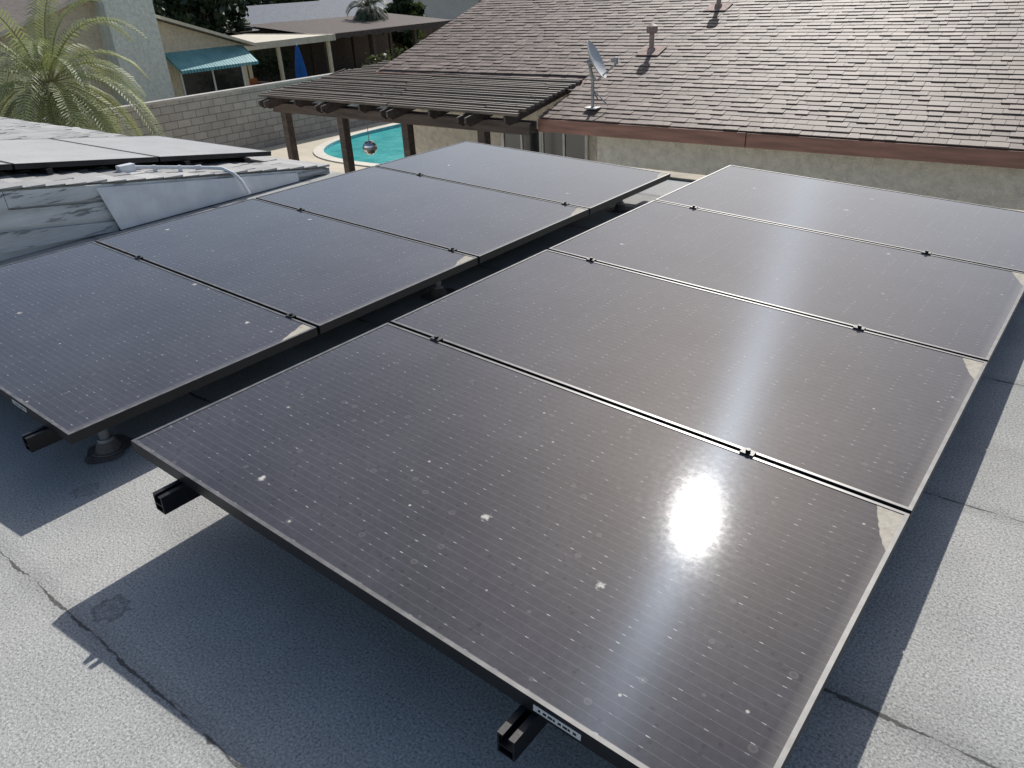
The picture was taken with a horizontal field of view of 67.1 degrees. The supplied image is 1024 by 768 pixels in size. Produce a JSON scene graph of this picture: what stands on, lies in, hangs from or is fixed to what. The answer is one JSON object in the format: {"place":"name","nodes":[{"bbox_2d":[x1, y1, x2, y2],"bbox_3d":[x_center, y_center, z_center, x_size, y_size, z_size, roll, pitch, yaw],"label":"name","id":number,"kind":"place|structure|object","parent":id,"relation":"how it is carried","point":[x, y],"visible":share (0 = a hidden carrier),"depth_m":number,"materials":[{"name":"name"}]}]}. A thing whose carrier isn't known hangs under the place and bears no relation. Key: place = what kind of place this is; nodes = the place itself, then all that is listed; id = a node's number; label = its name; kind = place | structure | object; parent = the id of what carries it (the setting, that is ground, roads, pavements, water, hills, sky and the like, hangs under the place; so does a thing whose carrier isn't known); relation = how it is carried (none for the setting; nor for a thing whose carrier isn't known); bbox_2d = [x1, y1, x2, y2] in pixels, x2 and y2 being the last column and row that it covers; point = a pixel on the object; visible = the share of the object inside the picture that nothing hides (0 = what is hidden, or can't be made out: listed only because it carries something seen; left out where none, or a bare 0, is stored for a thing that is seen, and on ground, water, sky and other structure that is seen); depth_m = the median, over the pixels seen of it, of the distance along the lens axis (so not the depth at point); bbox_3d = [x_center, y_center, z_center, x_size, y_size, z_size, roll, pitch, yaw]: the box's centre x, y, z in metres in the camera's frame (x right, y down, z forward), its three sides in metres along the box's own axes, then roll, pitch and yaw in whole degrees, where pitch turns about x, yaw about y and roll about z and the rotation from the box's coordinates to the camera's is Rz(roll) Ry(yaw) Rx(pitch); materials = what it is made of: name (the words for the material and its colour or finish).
{"place":"outdoors","nodes":[
{"label":"outdoors","id":0,"kind":"place"},
{"bbox_2d":[0,0,249,118],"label":"walls","id":1,"kind":"structure","parent":0,"point":[174,38],"depth_m":23.93,"materials":[{"name":"beige paint"}]},
{"bbox_2d":[0,0,256,45],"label":"roof","id":2,"kind":"structure","parent":1,"relation":"on","point":[17,10],"depth_m":24.00,"materials":[{"name":"grey"}]},
{"bbox_2d":[165,45,258,73],"bbox_3d":[-10.234,-11.132,26.447,0.840,0.630,3.040,18,34,34],"label":"awning","id":3,"kind":"object","parent":1,"relation":"attached to","point":[242,51],"depth_m":26.33,"materials":[{"name":"teal paint"}]},
{"bbox_2d":[179,61,245,95],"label":"windows","id":4,"kind":"structure","parent":1,"relation":"attached to","point":[197,82],"depth_m":27.05,"materials":[{"name":"black glass"}]},
{"bbox_2d":[249,78,269,85],"bbox_3d":[-11.231,-12.081,32.266,0.900,1.050,2.200,18,34,34],"label":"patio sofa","id":5,"kind":"object","parent":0,"point":[252,81],"visible":0.12,"depth_m":32.77,"materials":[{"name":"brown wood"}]},
{"bbox_2d":[258,122,400,172],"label":"pool deck","id":6,"kind":"structure","parent":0,"point":[313,149],"depth_m":23.15,"materials":[{"name":"concrete"}]},
{"bbox_2d":[325,127,403,163],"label":"swimming pool water","id":7,"kind":"structure","parent":0,"point":[389,143],"depth_m":22.94,"materials":[{"name":"teal liquid"}]},
{"bbox_2d":[413,0,480,19],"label":"walls","id":8,"kind":"structure","parent":0,"point":[448,9],"depth_m":64.28,"materials":[{"name":"white paint"}]},
{"bbox_2d":[320,0,392,4],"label":"roof","id":9,"kind":"structure","parent":8,"relation":"on","point":[388,1],"depth_m":59.29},
{"label":"ground","id":10,"kind":"structure","parent":0,"visible":0},
{"bbox_2d":[0,0,164,135],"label":"palm tree","id":11,"kind":"object","parent":10,"relation":"on","point":[61,108],"visible":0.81,"depth_m":16.23,"materials":[{"name":"green plant"}]},
{"bbox_2d":[92,0,174,105],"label":"chimney","id":12,"kind":"object","parent":10,"relation":"on","point":[147,56],"visible":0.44,"depth_m":24.22,"materials":[{"name":"grey paint"}]},
{"bbox_2d":[152,0,168,17],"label":"background tree","id":13,"kind":"object","parent":10,"relation":"on","point":[158,10],"visible":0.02,"depth_m":37.86,"materials":[{"name":"green plant"}]},
{"bbox_2d":[0,117,329,260],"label":"shingled garage","id":14,"kind":"structure","parent":10,"relation":"on","point":[59,206],"depth_m":5.57,"materials":[{"name":"grey"}]},
{"bbox_2d":[14,168,53,174],"bbox_3d":[-4.078,-1.758,6.052,1.990,0.046,0.220,18,34,34],"label":"mounting rail","id":15,"kind":"object","parent":14,"relation":"on","point":[48,171],"visible":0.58,"depth_m":5.54,"materials":[{"name":"metal"}]},
{"bbox_2d":[0,138,158,168],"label":"solar panel","id":16,"kind":"object","parent":15,"relation":"attached to","point":[31,153],"visible":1,"depth_m":6.04,"materials":[{"name":"black glass"}]},
{"bbox_2d":[90,164,120,167],"bbox_3d":[-3.738,-1.905,6.466,1.990,0.046,0.220,18,34,34],"label":"mounting rail","id":17,"kind":"object","parent":14,"relation":"on","point":[104,166],"visible":0.14,"depth_m":6.05,"materials":[{"name":"metal"}]},
{"bbox_2d":[149,160,190,165],"bbox_3d":[-3.429,-2.039,6.842,1.990,0.046,0.220,18,34,34],"label":"mounting rail","id":18,"kind":"object","parent":14,"relation":"on","point":[184,163],"visible":0.19,"depth_m":6.34,"materials":[{"name":"metal"}]},
{"bbox_2d":[115,163,250,194],"bbox_3d":[-2.553,-1.595,6.036,0.922,0.331,0.133,-12,29,-17],"label":"electrical conduit","id":19,"kind":"object","parent":14,"relation":"on","point":[129,167],"visible":0.98,"depth_m":5.99,"materials":[{"name":"grey metal"}]},
{"bbox_2d":[213,157,249,162],"bbox_3d":[-3.088,-2.187,7.256,1.990,0.046,0.220,18,34,34],"label":"mounting rail","id":20,"kind":"object","parent":14,"relation":"on","point":[243,159],"visible":0.26,"depth_m":6.75,"materials":[{"name":"metal"}]},
{"bbox_2d":[51,136,270,161],"bbox_3d":[-3.226,-2.167,7.061,1.900,0.039,1.044,18,26,34],"label":"solar panel","id":21,"kind":"object","parent":20,"relation":"on","point":[162,148],"visible":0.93,"depth_m":6.88,"materials":[{"name":"black glass"}]},
{"bbox_2d":[152,0,232,34],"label":"background tree","id":22,"kind":"object","parent":10,"relation":"on","point":[193,12],"visible":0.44,"depth_m":40.02,"materials":[{"name":"green plant"}]},
{"bbox_2d":[37,68,386,148],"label":"block wall","id":23,"kind":"structure","parent":10,"relation":"on","point":[239,117],"depth_m":22.37,"materials":[{"name":"concrete"}]},
{"bbox_2d":[203,0,251,35],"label":"background tree","id":24,"kind":"object","parent":10,"relation":"on","point":[236,13],"visible":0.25,"depth_m":43.31,"materials":[{"name":"green plant"}]},
{"bbox_2d":[232,0,274,5],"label":"background tree","id":25,"kind":"object","parent":10,"relation":"on","point":[254,2],"visible":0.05,"depth_m":58.73,"materials":[{"name":"green plant"}]},
{"bbox_2d":[246,47,293,81],"bbox_3d":[-13.688,-15.047,36.665,2.170,2.024,7.786,18,34,34],"label":"hedge","id":26,"kind":"object","parent":10,"relation":"on","point":[268,58],"visible":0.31,"depth_m":38.23,"materials":[{"name":"green plant"}]},
{"bbox_2d":[232,34,335,80],"bbox_3d":[-11.094,-12.930,32.164,6.200,2.630,4.900,18,34,34],"label":"patio cover","id":27,"kind":"object","parent":10,"relation":"on","point":[266,41],"visible":0.47,"depth_m":30.84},
{"bbox_2d":[267,0,319,3],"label":"background tree","id":28,"kind":"object","parent":10,"relation":"on","point":[283,1],"visible":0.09,"depth_m":60.79,"materials":[{"name":"green plant"}]},
{"bbox_2d":[295,43,307,77],"bbox_3d":[-8.218,-11.977,30.218,0.553,2.500,0.553,18,34,34],"label":"folded patio umbrella","id":29,"kind":"object","parent":10,"relation":"on","point":[300,70],"visible":0.59,"depth_m":29.92,"materials":[{"name":"blue fabric"}]},
{"bbox_2d":[239,13,451,82],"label":"timber patio shelter","id":30,"kind":"object","parent":10,"relation":"on","point":[349,46],"visible":0.59,"depth_m":41.75,"materials":[{"name":"brown wood"}]},
{"bbox_2d":[345,0,388,63],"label":"palm tree","id":31,"kind":"object","parent":10,"relation":"on","point":[366,13],"visible":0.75,"depth_m":42.04,"materials":[{"name":"green plant"}]},
{"bbox_2d":[362,44,407,66],"bbox_3d":[-4.303,-11.111,28.245,2.172,2.447,2.058,18,34,34],"label":"garden shrub","id":32,"kind":"object","parent":10,"relation":"on","point":[384,54],"visible":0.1,"depth_m":27.78,"materials":[{"name":"green plant"}]},
{"bbox_2d":[383,0,425,50],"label":"background tree","id":33,"kind":"object","parent":10,"relation":"on","point":[404,38],"visible":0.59,"depth_m":49.45,"materials":[{"name":"green plant"}]},
{"bbox_2d":[392,26,442,57],"bbox_3d":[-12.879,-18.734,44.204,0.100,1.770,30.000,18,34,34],"label":"tree","id":34,"kind":"object","parent":10,"relation":"on","point":[426,32],"depth_m":51.63,"materials":[{"name":"green plant"}]},
{"bbox_2d":[258,61,582,172],"bbox_3d":[-1.530,-3.837,13.573,5.986,3.084,2.504,18,34,34],"label":"pergola","id":35,"kind":"object","parent":10,"relation":"on","point":[478,101],"visible":0.81,"depth_m":12.43,"materials":[{"name":"brown wood"}]},
{"bbox_2d":[362,120,376,154],"bbox_3d":[-2.426,-4.229,13.019,0.247,0.720,0.247,18,34,34],"label":"hanging mirror ball","id":36,"kind":"object","parent":35,"relation":"hanging from","point":[369,147],"visible":1,"depth_m":13.04,"materials":[{"name":"metal"}]},
{"bbox_2d":[0,171,1023,767],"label":"flat roof","id":37,"kind":"structure","parent":10,"relation":"on","point":[138,629],"depth_m":1.98,"materials":[{"name":"grey"}]},
{"bbox_2d":[84,429,132,463],"bbox_3d":[-1.503,0.186,2.842,0.155,0.123,0.205,-2,28,2],"label":"roof mount post","id":38,"kind":"object","parent":37,"relation":"on","point":[107,446],"visible":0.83,"depth_m":2.83,"materials":[{"name":"metal"}]},
{"bbox_2d":[21,201,568,452],"bbox_3d":[-0.324,-0.669,4.110,0.042,0.109,4.345,20,35,33],"label":"mounting rail","id":39,"kind":"object","parent":37,"relation":"on","point":[41,437],"visible":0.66,"depth_m":2.65,"materials":[{"name":"black metal"}]},
{"bbox_2d":[96,198,477,333],"bbox_3d":[-1.248,-0.711,4.159,1.900,0.041,1.044,20,35,33],"label":"solar panel","id":40,"kind":"object","parent":39,"relation":"attached to","point":[322,274],"visible":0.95,"depth_m":4.01,"materials":[{"name":"black glass"}]},
{"bbox_2d":[256,166,588,262],"bbox_3d":[-0.600,-1.126,4.888,1.900,0.038,1.044,20,35,33],"label":"solar panel","id":41,"kind":"object","parent":39,"relation":"attached to","point":[482,224],"visible":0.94,"depth_m":4.76,"materials":[{"name":"black glass"}]},
{"bbox_2d":[420,281,455,300],"bbox_3d":[-0.388,-0.528,4.085,0.156,0.114,0.202,18,34,34],"label":"roof mount post","id":42,"kind":"object","parent":37,"relation":"on","point":[438,291],"visible":0.77,"depth_m":4.07,"materials":[{"name":"metal"}]},
{"bbox_2d":[605,200,634,212],"bbox_3d":[0.757,-1.262,5.362,0.196,0.104,0.156,-12,29,-16],"label":"roof mount post","id":43,"kind":"object","parent":37,"relation":"on","point":[620,206],"visible":0.81,"depth_m":5.35,"materials":[{"name":"metal"}]},
{"bbox_2d":[497,250,931,761],"bbox_3d":[1.317,-0.172,2.961,0.042,0.109,4.345,21,35,32],"label":"mounting rail","id":44,"kind":"object","parent":37,"relation":"on","point":[520,729],"visible":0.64,"depth_m":1.50,"materials":[{"name":"black metal"}]},
{"bbox_2d":[548,200,1023,369],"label":"solar panel","id":45,"kind":"object","parent":44,"relation":"attached to","point":[962,308],"visible":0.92,"depth_m":3.46,"materials":[{"name":"black glass"}]},
{"bbox_2d":[655,165,1023,272],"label":"solar panel","id":46,"kind":"object","parent":44,"relation":"attached to","point":[975,233],"visible":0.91,"depth_m":4.25,"materials":[{"name":"black glass"}]},
{"bbox_2d":[633,167,1023,211],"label":"roof edge flashing","id":47,"kind":"object","parent":37,"relation":"attached to","point":[684,176],"depth_m":6.08,"materials":[{"name":"white metal"}]},
{"bbox_2d":[413,75,1023,209],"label":"stucco walls","id":48,"kind":"structure","parent":10,"relation":"on","point":[1000,187],"depth_m":9.39,"materials":[{"name":"beige paint"}]},
{"bbox_2d":[501,125,588,159],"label":"windows","id":49,"kind":"structure","parent":48,"relation":"attached to","point":[569,145],"depth_m":13.08,"materials":[{"name":"glass"}]},
{"bbox_2d":[378,0,1023,150],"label":"roof deck","id":50,"kind":"structure","parent":48,"relation":"on","point":[531,75],"depth_m":10.88,"materials":[{"name":"brown wood"}]},
{"bbox_2d":[584,40,617,109],"bbox_3d":[1.167,-4.238,10.597,0.425,0.875,0.423,-15,30,-22],"label":"satellite dish","id":51,"kind":"object","parent":50,"relation":"on","point":[595,61],"visible":1,"depth_m":10.62,"materials":[{"name":"grey paint"}]},
{"bbox_2d":[636,24,666,55],"bbox_3d":[2.145,-5.292,11.857,0.380,0.429,0.328,16,33,32],"label":"vent pipe","id":52,"kind":"object","parent":50,"relation":"on","point":[651,48],"visible":1,"depth_m":11.85,"materials":[{"name":"metal"}]},
{"bbox_2d":[376,70,1023,168],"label":"fascia and soffit","id":53,"kind":"structure","parent":50,"relation":"attached to","point":[950,154],"depth_m":9.12,"materials":[{"name":"brown wood"}]},
{"bbox_2d":[378,0,1023,149],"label":"roof shingles","id":54,"kind":"object","parent":50,"relation":"on","point":[730,68],"visible":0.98,"depth_m":10.67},
{"bbox_2d":[703,0,733,10],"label":"vent pipe","id":55,"kind":"object","parent":50,"relation":"on","point":[718,5],"visible":1,"depth_m":12.66,"materials":[{"name":"metal"}]},
{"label":"walls","id":56,"kind":"object","parent":10,"relation":"on","visible":0},
{"bbox_2d":[230,0,387,34],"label":"roof","id":57,"kind":"structure","parent":56,"relation":"on","point":[274,13],"depth_m":50.68,"materials":[{"name":"grey"}]},
{"bbox_3d":[0.490,-0.480,3.817,0.177,0.196,0.191,18,34,34],"label":"roof mount post","id":58,"kind":"object","parent":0,"visible":0},
{"bbox_2d":[153,205,697,514],"bbox_3d":[0.360,-0.536,3.606,0.042,0.109,4.345,21,35,32],"label":"mounting rail","id":59,"kind":"object","parent":58,"relation":"on","point":[172,496],"visible":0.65,"depth_m":2.14,"materials":[{"name":"black metal"}]},
{"bbox_2d":[131,323,909,767],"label":"solar panel","id":60,"kind":"object","parent":59,"relation":"on","point":[617,587],"visible":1,"depth_m":1.91,"materials":[{"name":"black glass"}]},
{"bbox_2d":[390,249,987,521],"bbox_3d":[0.598,-0.144,2.866,1.900,0.040,1.044,21,35,32],"label":"solar panel","id":61,"kind":"object","parent":59,"relation":"attached to","point":[871,416],"visible":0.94,"depth_m":2.69,"materials":[{"name":"black glass"}]},
{"bbox_3d":[-1.382,-0.867,4.769,0.157,0.166,0.206,18,34,34],"label":"roof mount post","id":62,"kind":"object","parent":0,"visible":0},
{"bbox_2d":[134,173,422,259],"bbox_3d":[-1.312,-1.033,4.783,0.042,0.109,4.345,20,35,33],"label":"mounting rail","id":63,"kind":"object","parent":62,"relation":"on","point":[141,257],"visible":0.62,"depth_m":4.40,"materials":[{"name":"black metal"}]},
{"bbox_2d":[0,241,317,444],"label":"solar panel","id":64,"kind":"object","parent":63,"relation":"attached to","point":[95,338],"visible":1,"depth_m":3.21,"materials":[{"name":"black glass"}]},
{"bbox_2d":[375,141,670,213],"bbox_3d":[0.049,-1.541,5.616,1.900,0.038,1.044,20,35,33],"label":"solar panel","id":65,"kind":"object","parent":63,"relation":"attached to","point":[592,186],"visible":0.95,"depth_m":5.50,"materials":[{"name":"black glass"}]},
{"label":"mounting rail","id":66,"kind":"object","parent":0,"visible":0},
{"bbox_2d":[0,161,12,169],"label":"solar panel","id":67,"kind":"object","parent":66,"relation":"attached to","point":[5,166],"visible":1,"depth_m":5.32,"materials":[{"name":"black glass"}]}
]}

